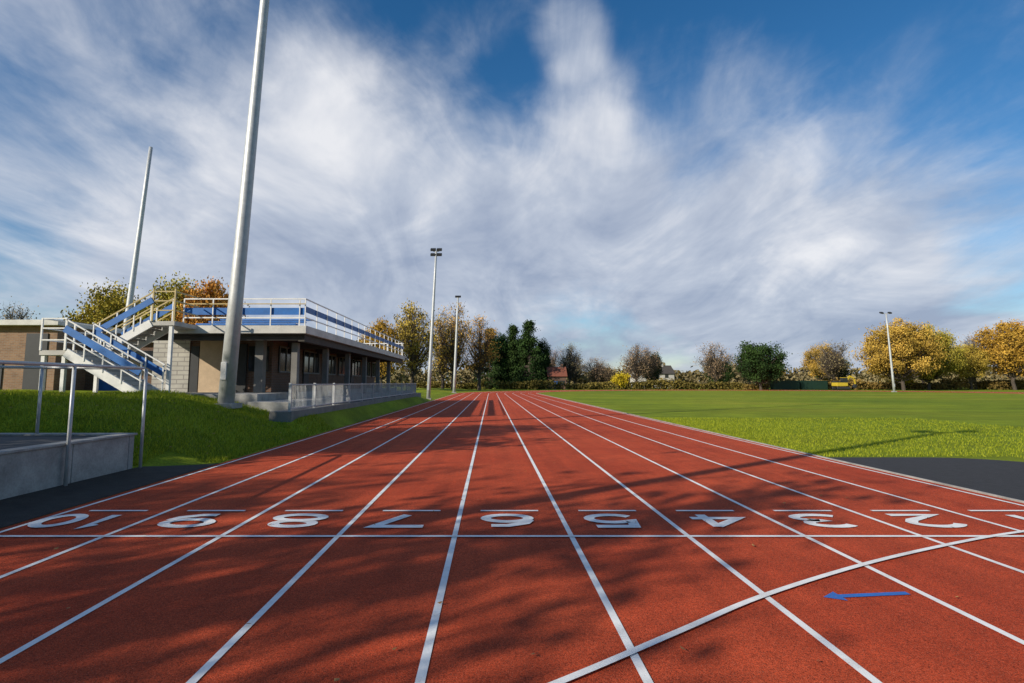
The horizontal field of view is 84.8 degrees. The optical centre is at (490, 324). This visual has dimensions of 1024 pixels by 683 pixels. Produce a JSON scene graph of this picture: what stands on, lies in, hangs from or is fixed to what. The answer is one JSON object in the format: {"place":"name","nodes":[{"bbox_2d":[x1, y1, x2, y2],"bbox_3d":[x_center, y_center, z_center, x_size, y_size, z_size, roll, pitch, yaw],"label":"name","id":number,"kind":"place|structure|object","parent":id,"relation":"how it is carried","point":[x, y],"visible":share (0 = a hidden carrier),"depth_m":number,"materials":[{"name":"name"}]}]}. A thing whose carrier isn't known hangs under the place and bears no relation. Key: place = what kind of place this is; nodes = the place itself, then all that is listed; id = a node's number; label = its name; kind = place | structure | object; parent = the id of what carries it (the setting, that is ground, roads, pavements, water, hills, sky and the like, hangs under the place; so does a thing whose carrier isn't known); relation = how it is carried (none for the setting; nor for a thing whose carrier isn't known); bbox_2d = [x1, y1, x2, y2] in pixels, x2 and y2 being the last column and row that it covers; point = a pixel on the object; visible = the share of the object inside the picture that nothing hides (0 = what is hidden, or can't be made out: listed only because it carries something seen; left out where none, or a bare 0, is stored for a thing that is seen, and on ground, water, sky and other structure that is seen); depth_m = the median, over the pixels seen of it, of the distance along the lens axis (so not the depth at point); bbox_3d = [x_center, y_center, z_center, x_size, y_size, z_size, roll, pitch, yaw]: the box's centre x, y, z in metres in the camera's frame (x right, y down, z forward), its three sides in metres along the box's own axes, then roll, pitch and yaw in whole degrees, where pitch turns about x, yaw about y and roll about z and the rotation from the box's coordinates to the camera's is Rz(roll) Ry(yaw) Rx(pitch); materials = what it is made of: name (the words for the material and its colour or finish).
{"place":"outdoors","nodes":[
{"label":"outdoors","id":0,"kind":"place"},
{"bbox_2d":[1,390,957,681],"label":"fallen leaves","id":1,"kind":"object","parent":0,"point":[393,460],"visible":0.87,"depth_m":10.34,"materials":[{"name":"brown plant"}]},
{"bbox_2d":[0,390,1023,682],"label":"running track","id":2,"kind":"structure","parent":0,"point":[514,610],"depth_m":4.84,"materials":[{"name":"red rubber"}]},
{"bbox_2d":[27,514,119,528],"bbox_3d":[-4.834,2.272,6.464,0.852,0.001,0.730,0,-6,0],"label":"lane number","id":3,"kind":"object","parent":2,"relation":"on","point":[37,523],"visible":1,"depth_m":6.44,"materials":[{"name":"white paint"}]},
{"bbox_2d":[157,514,218,527],"bbox_3d":[-3.470,2.273,6.487,0.630,0.004,0.639,0,-6,0],"label":"lane number","id":4,"kind":"object","parent":2,"relation":"on","point":[207,521],"visible":1,"depth_m":6.49,"materials":[{"name":"white paint"}]},
{"bbox_2d":[267,513,327,527],"bbox_3d":[-2.250,2.274,6.498,0.653,0.004,0.660,0,-6,0],"label":"lane number","id":5,"kind":"object","parent":2,"relation":"on","point":[308,522],"visible":1,"depth_m":6.47,"materials":[{"name":"white paint"}]},
{"bbox_2d":[363,514,422,527],"bbox_3d":[-1.081,2.274,6.482,0.652,0.001,0.629,0,-6,0],"label":"lane number","id":6,"kind":"object","parent":2,"relation":"on","point":[380,524],"visible":1,"depth_m":6.26,"materials":[{"name":"white paint"}]},
{"bbox_2d":[481,514,533,526],"bbox_3d":[0.190,2.275,6.509,0.630,0.004,0.639,0,-6,0],"label":"lane number","id":7,"kind":"object","parent":2,"relation":"on","point":[526,519],"visible":1,"depth_m":6.49,"materials":[{"name":"white paint"}]},
{"bbox_2d":[0,390,1023,682],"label":"lane lines","id":8,"kind":"object","parent":2,"relation":"on","point":[426,656],"visible":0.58,"depth_m":4.96,"materials":[{"name":"white paint"}]},
{"bbox_2d":[0,510,1023,536],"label":"finish line marking","id":9,"kind":"object","parent":2,"relation":"on","point":[516,535],"visible":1,"depth_m":5.85,"materials":[{"name":"white paint"}]},
{"bbox_2d":[584,514,640,527],"bbox_3d":[1.398,2.276,6.498,0.605,0.001,0.660,0,-6,0],"label":"lane number","id":10,"kind":"object","parent":2,"relation":"on","point":[633,523],"visible":1,"depth_m":6.44,"materials":[{"name":"white paint"}]},
{"bbox_2d":[690,515,744,526],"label":"lane number","id":11,"kind":"object","parent":2,"relation":"on","point":[712,522],"visible":1,"depth_m":6.52,"materials":[{"name":"white paint"}]},
{"bbox_2d":[548,530,1023,682],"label":"curved start line","id":12,"kind":"object","parent":2,"relation":"on","point":[600,664],"visible":1,"depth_m":3.87,"materials":[{"name":"white paint"}]},
{"bbox_2d":[788,514,856,527],"bbox_3d":[3.829,2.276,6.497,0.587,0.001,0.660,0,-6,0],"label":"lane number","id":13,"kind":"object","parent":2,"relation":"on","point":[806,521],"visible":1,"depth_m":6.49,"materials":[{"name":"white paint"}]},
{"bbox_2d":[824,591,908,599],"bbox_3d":[2.825,2.038,4.200,0.690,0.001,0.180,0,-6,0],"label":"blue arrow marking","id":14,"kind":"object","parent":2,"relation":"on","point":[834,595],"visible":1,"depth_m":4.23,"materials":[{"name":"paint"}]},
{"bbox_2d":[887,514,966,527],"bbox_3d":[5.102,2.276,6.498,0.689,0.001,0.660,0,-6,0],"label":"lane number","id":15,"kind":"object","parent":2,"relation":"on","point":[913,520],"visible":0.99,"depth_m":6.49,"materials":[{"name":"white paint"}]},
{"bbox_2d":[1007,515,1023,518],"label":"lane number","id":16,"kind":"object","parent":2,"relation":"on","point":[1016,516],"visible":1,"depth_m":6.68,"materials":[{"name":"white paint"}]},
{"bbox_2d":[0,387,1023,528],"bbox_3d":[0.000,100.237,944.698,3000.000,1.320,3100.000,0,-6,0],"label":"ground","id":17,"kind":"structure","parent":0,"point":[997,409],"depth_m":26.89,"materials":[{"name":"green plant"}]},
{"bbox_2d":[0,296,39,319],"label":"bare tree","id":18,"kind":"object","parent":17,"relation":"on","point":[11,317],"visible":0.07,"depth_m":108.51,"materials":[{"name":"brown plant"}]},
{"bbox_2d":[0,435,133,499],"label":"concrete retaining wall","id":19,"kind":"structure","parent":17,"relation":"on","point":[24,472],"depth_m":8.56,"materials":[{"name":"grey concrete"}]},
{"bbox_2d":[0,433,137,454],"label":"coping","id":20,"kind":"object","parent":19,"relation":"on","point":[103,436],"visible":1,"depth_m":9.30,"materials":[{"name":"concrete"}]},
{"bbox_2d":[0,360,147,485],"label":"steel handrail","id":21,"kind":"object","parent":17,"relation":"on","point":[41,366],"visible":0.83,"depth_m":9.53,"materials":[{"name":"silver metal"}]},
{"bbox_2d":[0,320,153,390],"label":"brick clubhouse","id":22,"kind":"structure","parent":17,"relation":"on","point":[19,340],"depth_m":26.04,"materials":[{"name":"beige brick"}]},
{"bbox_2d":[0,333,152,390],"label":"doors and windows","id":23,"kind":"structure","parent":22,"relation":"in","point":[30,376],"depth_m":25.97,"materials":[{"name":"brown glass"}]},
{"bbox_2d":[58,277,156,328],"bbox_3d":[-41.185,1.392,60.043,10.322,13.724,9.430,-4,-7,33],"label":"autumn tree","id":24,"kind":"object","parent":17,"relation":"on","point":[102,309],"visible":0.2,"depth_m":58.62,"materials":[{"name":"yellow plant"}]},
{"bbox_2d":[0,463,218,527],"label":"path edge strip","id":25,"kind":"object","parent":17,"relation":"on","point":[21,508],"visible":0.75,"depth_m":8.06,"materials":[{"name":"concrete"}]},
{"bbox_2d":[38,289,198,392],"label":"external staircase","id":26,"kind":"structure","parent":17,"relation":"on","point":[119,349],"depth_m":20.14,"materials":[{"name":"metal"}]},
{"bbox_2d":[123,147,152,328],"bbox_3d":[-29.242,-4.690,45.741,1.925,20.328,0.810,0,-6,0],"label":"floodlight mast","id":27,"kind":"object","parent":17,"relation":"on","point":[131,288],"visible":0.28,"depth_m":45.83,"materials":[{"name":"metal"}]},
{"bbox_2d":[0,388,333,465],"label":"grass tufts","id":28,"kind":"object","parent":17,"relation":"on","point":[14,395],"visible":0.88,"depth_m":13.53,"materials":[{"name":"green plant"}]},
{"bbox_2d":[130,271,209,323],"bbox_3d":[-33.483,1.077,59.998,9.749,14.378,8.906,3,-7,-24],"label":"autumn tree","id":29,"kind":"object","parent":17,"relation":"on","point":[169,295],"visible":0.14,"depth_m":59.49,"materials":[{"name":"yellow plant"}]},
{"bbox_2d":[166,275,249,324],"bbox_3d":[-29.095,1.341,57.939,8.563,13.375,8.600,1,-6,-6],"label":"autumn tree","id":30,"kind":"object","parent":17,"relation":"on","point":[212,288],"visible":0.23,"depth_m":56.97,"materials":[{"name":"yellow plant"}]},
{"bbox_2d":[216,0,268,408],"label":"floodlight mast","id":31,"kind":"object","parent":17,"relation":"on","point":[228,378],"visible":0.88,"depth_m":18.27,"materials":[{"name":"metal"}]},
{"bbox_2d":[132,298,420,421],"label":"sports pavilion","id":32,"kind":"structure","parent":17,"relation":"on","point":[276,357],"depth_m":24.49,"materials":[{"name":"concrete"}]},
{"bbox_2d":[189,344,375,391],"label":"windows and doors","id":33,"kind":"structure","parent":32,"relation":"in","point":[243,348],"depth_m":24.57,"materials":[{"name":"black glass"}]},
{"bbox_2d":[279,346,375,376],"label":"window frames","id":34,"kind":"structure","parent":32,"relation":"in","point":[287,348],"depth_m":31.05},
{"bbox_2d":[288,383,415,410],"bbox_3d":[-6.300,3.823,32.167,0.080,0.880,29.480,0,-6,0],"label":"metal railing fence","id":35,"kind":"object","parent":32,"relation":"on","point":[325,392],"visible":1,"depth_m":23.76,"materials":[{"name":"metal"}]},
{"bbox_2d":[357,315,408,383],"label":"autumn tree","id":36,"kind":"object","parent":17,"relation":"on","point":[384,327],"visible":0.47,"depth_m":101.00,"materials":[{"name":"yellow plant"}]},
{"bbox_2d":[388,298,439,384],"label":"autumn tree","id":37,"kind":"object","parent":17,"relation":"on","point":[411,336],"visible":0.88,"depth_m":109.26,"materials":[{"name":"yellow plant"}]},
{"bbox_2d":[426,248,441,399],"bbox_3d":[-5.563,-0.142,54.353,1.444,14.888,0.650,0,-6,0],"label":"floodlight mast","id":38,"kind":"object","parent":17,"relation":"on","point":[435,254],"visible":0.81,"depth_m":54.17,"materials":[{"name":"metal"}]},
{"bbox_2d":[424,312,462,388],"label":"autumn tree","id":39,"kind":"object","parent":17,"relation":"on","point":[441,371],"visible":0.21,"depth_m":126.93,"materials":[{"name":"yellow plant"}]},
{"bbox_2d":[429,302,472,389],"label":"autumn tree","id":40,"kind":"object","parent":17,"relation":"on","point":[446,350],"visible":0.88,"depth_m":117.22,"materials":[{"name":"yellow plant"}]},
{"bbox_2d":[452,296,460,392],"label":"floodlight mast","id":41,"kind":"object","parent":17,"relation":"on","point":[455,364],"visible":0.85,"depth_m":89.90,"materials":[{"name":"metal"}]},
{"bbox_2d":[460,312,502,389],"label":"autumn tree","id":42,"kind":"object","parent":17,"relation":"on","point":[479,359],"visible":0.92,"depth_m":123.01,"materials":[{"name":"brown plant"}]},
{"bbox_2d":[472,327,508,388],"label":"conifer tree","id":43,"kind":"object","parent":17,"relation":"on","point":[496,371],"visible":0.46,"depth_m":145.56,"materials":[{"name":"green plant"}]},
{"bbox_2d":[488,332,518,388],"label":"evergreen tree","id":44,"kind":"object","parent":17,"relation":"on","point":[502,339],"visible":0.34,"depth_m":148.81,"materials":[{"name":"green plant"}]},
{"bbox_2d":[499,323,526,388],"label":"conifer tree","id":45,"kind":"object","parent":17,"relation":"on","point":[512,333],"visible":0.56,"depth_m":147.71,"materials":[{"name":"green plant"}]},
{"bbox_2d":[509,335,534,378],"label":"evergreen tree","id":46,"kind":"object","parent":17,"relation":"on","point":[522,360],"visible":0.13,"depth_m":147.71,"materials":[{"name":"green plant"}]},
{"bbox_2d":[507,320,550,388],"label":"conifer tree","id":47,"kind":"object","parent":17,"relation":"on","point":[528,341],"visible":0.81,"depth_m":145.03,"materials":[{"name":"green plant"}]},
{"bbox_2d":[531,337,551,380],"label":"evergreen tree","id":48,"kind":"object","parent":17,"relation":"on","point":[544,349],"visible":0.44,"depth_m":148.69,"materials":[{"name":"green plant"}]},
{"bbox_2d":[549,347,561,366],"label":"bare tree","id":49,"kind":"object","parent":17,"relation":"on","point":[553,361],"visible":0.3,"depth_m":164.18,"materials":[{"name":"brown plant"}]},
{"bbox_2d":[547,377,565,388],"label":"walls","id":50,"kind":"structure","parent":17,"relation":"on","point":[560,379],"depth_m":145.29,"materials":[{"name":"brown brick"}]},
{"bbox_2d":[546,364,566,376],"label":"roof","id":51,"kind":"structure","parent":50,"relation":"on","point":[560,371],"depth_m":146.55,"materials":[{"name":"ceramic"}]},
{"bbox_2d":[555,342,583,383],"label":"bare tree","id":52,"kind":"object","parent":17,"relation":"on","point":[571,365],"visible":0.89,"depth_m":153.78,"materials":[{"name":"brown plant"}]},
{"bbox_2d":[566,358,587,386],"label":"bare tree","id":53,"kind":"object","parent":17,"relation":"on","point":[575,378],"visible":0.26,"depth_m":164.05,"materials":[{"name":"brown plant"}]},
{"bbox_2d":[416,378,745,389],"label":"hedge","id":54,"kind":"object","parent":17,"relation":"on","point":[673,384],"visible":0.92,"depth_m":137.94,"materials":[{"name":"brown plant"}]},
{"bbox_2d":[577,356,610,381],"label":"bare tree","id":55,"kind":"object","parent":17,"relation":"on","point":[596,372],"visible":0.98,"depth_m":158.72,"materials":[{"name":"brown plant"}]},
{"bbox_2d":[590,362,616,382],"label":"bare tree","id":56,"kind":"object","parent":17,"relation":"on","point":[605,377],"visible":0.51,"depth_m":168.21,"materials":[{"name":"brown plant"}]},
{"bbox_2d":[608,371,630,389],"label":"yellow bush","id":57,"kind":"object","parent":17,"relation":"on","point":[620,378],"visible":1,"depth_m":137.70,"materials":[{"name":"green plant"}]},
{"bbox_2d":[619,343,654,383],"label":"bare tree","id":58,"kind":"object","parent":17,"relation":"on","point":[636,368],"visible":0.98,"depth_m":152.45,"materials":[{"name":"brown plant"}]},
{"bbox_2d":[637,345,663,381],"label":"bare tree","id":59,"kind":"object","parent":17,"relation":"on","point":[653,367],"visible":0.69,"depth_m":159.18,"materials":[{"name":"brown plant"}]},
{"bbox_2d":[643,354,663,381],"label":"evergreen tree","id":60,"kind":"object","parent":17,"relation":"on","point":[656,373],"visible":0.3,"depth_m":163.36,"materials":[{"name":"green plant"}]},
{"bbox_2d":[382,362,1023,387],"bbox_3d":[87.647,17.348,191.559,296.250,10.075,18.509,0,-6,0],"label":"distant tree row","id":61,"kind":"object","parent":17,"relation":"on","point":[464,376],"visible":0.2,"depth_m":187.13,"materials":[{"name":"brown plant"}]},
{"bbox_2d":[693,341,733,388],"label":"bare tree","id":62,"kind":"object","parent":17,"relation":"on","point":[714,366],"visible":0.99,"depth_m":149.20,"materials":[{"name":"brown plant"}]},
{"bbox_2d":[702,359,735,381],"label":"evergreen tree","id":63,"kind":"object","parent":17,"relation":"on","point":[727,378],"visible":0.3,"depth_m":165.14,"materials":[{"name":"green plant"}]},
{"bbox_2d":[728,356,751,383],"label":"bare tree","id":64,"kind":"object","parent":17,"relation":"on","point":[749,382],"visible":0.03,"depth_m":157.74,"materials":[{"name":"brown plant"}]},
{"bbox_2d":[729,340,792,389],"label":"evergreen tree","id":65,"kind":"object","parent":17,"relation":"on","point":[762,362],"visible":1,"depth_m":128.30,"materials":[{"name":"green plant"}]},
{"bbox_2d":[538,393,1023,502],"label":"track edging kerb","id":66,"kind":"structure","parent":17,"relation":"on","point":[985,493],"depth_m":10.53,"materials":[{"name":"concrete"}]},
{"bbox_2d":[770,381,827,388],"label":"storage container","id":67,"kind":"object","parent":17,"relation":"on","point":[800,385],"visible":0.97,"depth_m":130.72,"materials":[{"name":"green metal"}]},
{"bbox_2d":[800,340,840,380],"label":"autumn tree","id":68,"kind":"object","parent":17,"relation":"on","point":[809,362],"visible":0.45,"depth_m":160.98,"materials":[{"name":"yellow plant"}]},
{"bbox_2d":[807,339,854,380],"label":"bare tree","id":69,"kind":"object","parent":17,"relation":"on","point":[831,364],"visible":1,"depth_m":143.85,"materials":[{"name":"brown plant"}]},
{"bbox_2d":[815,360,854,380],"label":"evergreen tree","id":70,"kind":"object","parent":17,"relation":"on","point":[844,375],"visible":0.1,"depth_m":168.49,"materials":[{"name":"green plant"}]},
{"bbox_2d":[648,417,1023,457],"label":"grass tufts","id":71,"kind":"object","parent":17,"relation":"on","point":[726,422],"visible":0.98,"depth_m":17.08,"materials":[{"name":"green plant"}]},
{"bbox_2d":[831,375,857,389],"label":"yellow excavator","id":72,"kind":"object","parent":17,"relation":"on","point":[843,381],"visible":0.99,"depth_m":125.78,"materials":[{"name":"paint"}]},
{"bbox_2d":[741,377,1023,389],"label":"hedge","id":73,"kind":"object","parent":17,"relation":"on","point":[947,384],"visible":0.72,"depth_m":133.10,"materials":[{"name":"green plant"}]},
{"bbox_2d":[879,312,896,391],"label":"floodlight mast","id":74,"kind":"object","parent":17,"relation":"on","point":[892,373],"visible":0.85,"depth_m":99.91,"materials":[{"name":"metal"}]},
{"bbox_2d":[848,317,951,389],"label":"autumn tree","id":75,"kind":"object","parent":17,"relation":"on","point":[907,360],"visible":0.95,"depth_m":121.09,"materials":[{"name":"yellow plant"}]},
{"bbox_2d":[889,378,914,386],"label":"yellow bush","id":76,"kind":"object","parent":17,"relation":"on","point":[907,381],"visible":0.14,"depth_m":133.27,"materials":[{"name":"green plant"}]},
{"bbox_2d":[828,457,1023,500],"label":"asphalt apron","id":77,"kind":"object","parent":17,"relation":"on","point":[1002,478],"visible":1,"depth_m":10.25,"materials":[{"name":"grey asphalt"}]},
{"bbox_2d":[909,323,969,389],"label":"autumn tree","id":78,"kind":"object","parent":17,"relation":"on","point":[953,363],"visible":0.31,"depth_m":125.96,"materials":[{"name":"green plant"}]},
{"bbox_2d":[951,342,993,389],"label":"autumn tree","id":79,"kind":"object","parent":17,"relation":"on","point":[973,369],"visible":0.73,"depth_m":130.12,"materials":[{"name":"yellow plant"}]},
{"bbox_2d":[951,332,993,389],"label":"bare tree","id":80,"kind":"object","parent":17,"relation":"on","point":[969,340],"visible":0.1,"depth_m":134.49,"materials":[{"name":"brown plant"}]},
{"bbox_2d":[971,317,1023,389],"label":"autumn tree","id":81,"kind":"object","parent":17,"relation":"on","point":[1008,355],"visible":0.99,"depth_m":128.03,"materials":[{"name":"yellow plant"}]},
{"bbox_2d":[991,319,1023,377],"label":"autumn tree","id":82,"kind":"object","parent":17,"relation":"on","point":[1016,348],"visible":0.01,"depth_m":135.58,"materials":[{"name":"yellow plant"}]},
{"bbox_2d":[0,0,1023,382],"label":"sky","id":83,"kind":"structure","parent":0,"point":[675,177],"materials":[{"name":"blue"}]},
{"bbox_2d":[630,372,673,387],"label":"walls","id":84,"kind":"structure","parent":0,"point":[670,376],"depth_m":177.24,"materials":[{"name":"white paint"}]},
{"bbox_2d":[661,364,674,373],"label":"roof","id":85,"kind":"structure","parent":84,"relation":"on","point":[667,369],"depth_m":179.26,"materials":[{"name":"grey"}]}
]}

